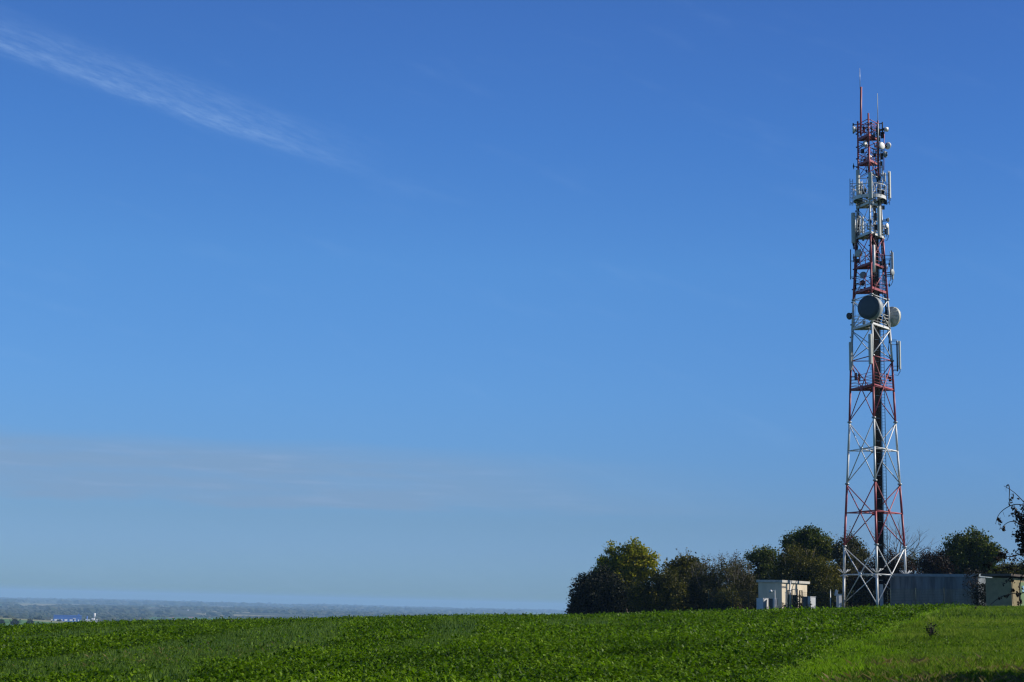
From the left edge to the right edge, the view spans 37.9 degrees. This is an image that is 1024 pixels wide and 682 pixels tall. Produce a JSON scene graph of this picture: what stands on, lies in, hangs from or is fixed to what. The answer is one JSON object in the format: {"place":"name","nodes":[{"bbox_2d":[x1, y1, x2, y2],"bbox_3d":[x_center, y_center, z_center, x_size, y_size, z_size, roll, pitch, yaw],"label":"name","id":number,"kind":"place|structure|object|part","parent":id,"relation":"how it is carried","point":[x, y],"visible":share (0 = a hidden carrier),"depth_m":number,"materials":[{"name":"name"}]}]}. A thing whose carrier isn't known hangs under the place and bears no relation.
{"place":"outdoors","nodes":[
{"label":"outdoors","id":0,"kind":"place"},
{"bbox_2d":[0,597,1023,681],"bbox_3d":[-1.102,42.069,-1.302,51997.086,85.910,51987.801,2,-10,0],"label":"ground","id":1,"kind":"structure","parent":0,"point":[191,613],"depth_m":1962.73,"materials":[{"name":"green plant"}]},
{"bbox_2d":[6,618,20,624],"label":"distant tree","id":2,"kind":"object","parent":1,"relation":"on","point":[15,621],"visible":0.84,"depth_m":1400.00,"materials":[{"name":"green plant"}]},
{"bbox_2d":[53,614,81,621],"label":"factory","id":3,"kind":"structure","parent":1,"relation":"on","point":[70,618],"depth_m":2784.25,"materials":[{"name":"blue metal"}]},
{"bbox_2d":[0,597,568,621],"bbox_3d":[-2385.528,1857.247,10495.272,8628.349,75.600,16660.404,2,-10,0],"label":"woods","id":4,"kind":"object","parent":1,"relation":"on","point":[49,612],"visible":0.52,"depth_m":6771.54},
{"bbox_2d":[0,601,985,681],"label":"crop plants","id":5,"kind":"object","parent":1,"relation":"on","point":[532,648],"visible":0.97,"depth_m":31.18,"materials":[{"name":"green plant"}]},
{"bbox_2d":[562,562,632,614],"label":"shrub","id":6,"kind":"object","parent":1,"relation":"on","point":[601,590],"visible":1,"depth_m":163.87,"materials":[{"name":"green plant"}]},
{"bbox_2d":[593,592,634,612],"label":"bush","id":7,"kind":"object","parent":1,"relation":"on","point":[631,609],"visible":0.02,"depth_m":170.51,"materials":[{"name":"green plant"}]},
{"bbox_2d":[590,536,660,612],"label":"tree","id":8,"kind":"object","parent":1,"relation":"on","point":[628,558],"visible":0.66,"depth_m":168.07,"materials":[{"name":"green plant"}]},
{"bbox_2d":[623,562,691,612],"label":"bush","id":9,"kind":"object","parent":1,"relation":"on","point":[657,592],"visible":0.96,"depth_m":160.99,"materials":[{"name":"green plant"}]},
{"bbox_2d":[660,547,708,611],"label":"tree","id":10,"kind":"object","parent":1,"relation":"on","point":[681,563],"visible":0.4,"depth_m":165.93,"materials":[{"name":"green plant"}]},
{"bbox_2d":[687,579,715,610],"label":"bush","id":11,"kind":"object","parent":1,"relation":"on","point":[705,605],"visible":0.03,"depth_m":170.99,"materials":[{"name":"green plant"}]},
{"bbox_2d":[680,550,749,610],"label":"bush","id":12,"kind":"object","parent":1,"relation":"on","point":[718,578],"visible":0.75,"depth_m":162.37,"materials":[{"name":"green plant"}]},
{"bbox_2d":[707,587,742,609],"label":"bush","id":13,"kind":"object","parent":1,"relation":"on","point":[719,601],"visible":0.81,"depth_m":148.76,"materials":[{"name":"green plant"}]},
{"bbox_2d":[723,549,758,609],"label":"bush","id":14,"kind":"object","parent":1,"relation":"on","point":[746,583],"visible":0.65,"depth_m":163.16,"materials":[{"name":"green plant"}]},
{"bbox_2d":[742,544,781,607],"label":"tree","id":15,"kind":"object","parent":1,"relation":"on","point":[761,559],"visible":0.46,"depth_m":166.26,"materials":[{"name":"green plant"}]},
{"bbox_2d":[756,598,768,609],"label":"cabinet","id":16,"kind":"object","parent":1,"relation":"on","point":[762,603],"visible":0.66,"depth_m":141.63,"materials":[{"name":"metal"}]},
{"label":"door","id":17,"kind":"part","parent":16,"relation":"part of","materials":[{"name":"metal"}]},
{"bbox_2d":[768,599,772,608],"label":"cabinet","id":18,"kind":"object","parent":1,"relation":"on","point":[770,603],"visible":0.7,"depth_m":141.38,"materials":[{"name":"metal"}]},
{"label":"door","id":19,"kind":"part","parent":18,"relation":"part of","materials":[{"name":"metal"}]},
{"bbox_2d":[772,598,776,607],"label":"cabinet","id":20,"kind":"object","parent":1,"relation":"on","point":[775,602],"visible":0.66,"depth_m":141.15,"materials":[{"name":"metal"}]},
{"bbox_2d":[756,580,809,607],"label":"shed","id":21,"kind":"structure","parent":1,"relation":"on","point":[780,587],"depth_m":144.65,"materials":[{"name":"concrete"}]},
{"bbox_2d":[787,590,792,608],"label":"steel frame","id":22,"kind":"object","parent":1,"relation":"on","point":[788,597],"visible":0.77,"depth_m":138.99,"materials":[{"name":"metal"}]},
{"bbox_2d":[789,598,798,608],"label":"weed","id":23,"kind":"object","parent":1,"relation":"on","point":[796,604],"visible":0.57,"depth_m":138.03,"materials":[{"name":"green plant"}]},
{"bbox_2d":[708,590,887,610],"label":"fence","id":24,"kind":"object","parent":1,"relation":"on","point":[750,599],"visible":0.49,"depth_m":146.07,"materials":[{"name":"grey metal"}]},
{"bbox_2d":[794,593,804,607],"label":"weed","id":25,"kind":"object","parent":1,"relation":"on","point":[800,604],"visible":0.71,"depth_m":137.88,"materials":[{"name":"green plant"}]},
{"bbox_2d":[799,590,802,606],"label":"steel frame","id":26,"kind":"object","parent":1,"relation":"on","point":[802,596],"visible":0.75,"depth_m":139.20,"materials":[{"name":"metal"}]},
{"bbox_2d":[754,540,854,607],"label":"bush","id":27,"kind":"object","parent":1,"relation":"on","point":[817,577],"visible":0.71,"depth_m":159.13,"materials":[{"name":"green plant"}]},
{"bbox_2d":[803,596,807,607],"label":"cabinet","id":28,"kind":"object","parent":1,"relation":"on","point":[805,600],"visible":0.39,"depth_m":140.22,"materials":[{"name":"metal"}]},
{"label":"door","id":29,"kind":"part","parent":28,"relation":"part of","materials":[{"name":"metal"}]},
{"bbox_2d":[778,523,836,593],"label":"tree","id":30,"kind":"object","parent":1,"relation":"on","point":[809,538],"visible":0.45,"depth_m":168.62,"materials":[{"name":"green plant"}]},
{"bbox_2d":[807,596,815,607],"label":"cabinet","id":31,"kind":"object","parent":1,"relation":"on","point":[812,600],"visible":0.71,"depth_m":139.86,"materials":[{"name":"metal"}]},
{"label":"door","id":32,"kind":"part","parent":31,"relation":"part of","materials":[{"name":"metal"}]},
{"bbox_2d":[808,592,858,608],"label":"bush","id":33,"kind":"object","parent":1,"relation":"on","point":[826,603],"visible":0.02,"depth_m":168.14,"materials":[{"name":"green plant"}]},
{"bbox_2d":[836,594,841,607],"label":"cabinet","id":34,"kind":"object","parent":1,"relation":"on","point":[839,600],"visible":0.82,"depth_m":141.65,"materials":[{"name":"metal"}]},
{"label":"door","id":35,"kind":"part","parent":34,"relation":"part of","materials":[{"name":"metal"}]},
{"bbox_2d":[735,608,950,681],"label":"grass","id":36,"kind":"structure","parent":1,"relation":"on","point":[840,662],"depth_m":25.89,"materials":[{"name":"green plant"}]},
{"bbox_2d":[827,526,873,607],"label":"tree","id":37,"kind":"object","parent":1,"relation":"on","point":[854,545],"visible":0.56,"depth_m":165.56,"materials":[{"name":"green plant"}]},
{"bbox_2d":[739,605,974,681],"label":"edge seedlings","id":38,"kind":"object","parent":1,"relation":"on","point":[856,639],"visible":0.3,"depth_m":28.56,"materials":[{"name":"green plant"}]},
{"bbox_2d":[828,594,886,606],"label":"bush","id":39,"kind":"object","parent":1,"relation":"on","point":[864,604],"visible":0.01,"depth_m":168.26,"materials":[{"name":"green plant"}]},
{"bbox_2d":[838,87,911,605],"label":"lattice mast","id":40,"kind":"object","parent":1,"relation":"on","point":[870,306],"visible":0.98,"depth_m":148.10,"materials":[{"name":"metal"}]},
{"bbox_2d":[838,544,923,607],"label":"bush","id":41,"kind":"object","parent":1,"relation":"on","point":[865,592],"visible":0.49,"depth_m":160.55,"materials":[{"name":"green plant"}]},
{"bbox_2d":[867,520,934,568],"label":"bare tree","id":42,"kind":"object","parent":1,"relation":"on","point":[895,532],"visible":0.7,"depth_m":161.96,"materials":[{"name":"plant"}]},
{"bbox_2d":[792,605,1023,681],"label":"rough grass","id":43,"kind":"structure","parent":1,"relation":"on","point":[974,634],"depth_m":29.39,"materials":[{"name":"green plant"}]},
{"bbox_2d":[902,547,923,571],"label":"bush","id":44,"kind":"object","parent":1,"relation":"on","point":[916,563],"visible":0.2,"depth_m":162.75,"materials":[{"name":"green plant"}]},
{"bbox_2d":[924,622,938,636],"bbox_3d":[9.629,6.666,34.200,0.386,0.460,0.457,2,-10,0],"label":"weed","id":45,"kind":"object","parent":1,"relation":"on","point":[929,631],"visible":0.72,"depth_m":34.20,"materials":[{"name":"green plant"}]},
{"bbox_2d":[890,588,983,605],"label":"fence","id":46,"kind":"object","parent":1,"relation":"on","point":[896,596],"visible":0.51,"depth_m":134.52,"materials":[{"name":"grey metal"}]},
{"bbox_2d":[915,546,961,573],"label":"bush","id":47,"kind":"object","parent":1,"relation":"on","point":[933,562],"visible":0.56,"depth_m":161.56,"materials":[{"name":"green plant"}]},
{"bbox_2d":[889,574,991,605],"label":"grey building","id":48,"kind":"structure","parent":1,"relation":"on","point":[907,584],"depth_m":140.39,"materials":[{"name":"grey metal"}]},
{"bbox_2d":[937,525,1006,577],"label":"tree","id":49,"kind":"object","parent":1,"relation":"on","point":[974,552],"visible":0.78,"depth_m":162.46,"materials":[{"name":"green plant"}]},
{"bbox_2d":[962,568,990,605],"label":"bramble","id":50,"kind":"object","parent":1,"relation":"on","point":[974,601],"visible":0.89,"depth_m":129.18,"materials":[{"name":"green plant"}]},
{"bbox_2d":[970,583,985,606],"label":"bramble","id":51,"kind":"object","parent":1,"relation":"on","point":[983,597],"visible":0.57,"depth_m":128.88,"materials":[{"name":"green plant"}]},
{"bbox_2d":[974,484,1023,604],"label":"bramble bush","id":52,"kind":"object","parent":1,"relation":"on","point":[1000,555],"visible":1,"depth_m":55.81,"materials":[{"name":"green plant"}]},
{"bbox_2d":[980,574,1023,606],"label":"olive shed","id":53,"kind":"structure","parent":1,"relation":"on","point":[995,588],"depth_m":111.28,"materials":[{"name":"green metal"}]},
{"bbox_2d":[1020,582,1023,605],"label":"door","id":54,"kind":"structure","parent":53,"relation":"in","point":[1022,583],"depth_m":111.07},
{"bbox_2d":[991,558,1023,577],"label":"bush","id":55,"kind":"object","parent":1,"relation":"on","point":[1005,571],"visible":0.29,"depth_m":166.67,"materials":[{"name":"green plant"}]},
{"bbox_2d":[1009,498,1023,569],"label":"tree","id":56,"kind":"object","parent":1,"relation":"on","point":[1020,532],"visible":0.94,"depth_m":58.12,"materials":[{"name":"green plant"}]},
{"bbox_2d":[0,0,1023,609],"label":"sky","id":57,"kind":"structure","parent":0,"point":[439,303],"materials":[{"name":"blue"}]},
{"bbox_2d":[12,637,1023,681],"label":"grass","id":58,"kind":"structure","parent":0,"point":[944,678],"depth_m":21.55,"materials":[{"name":"green plant"}]}
]}

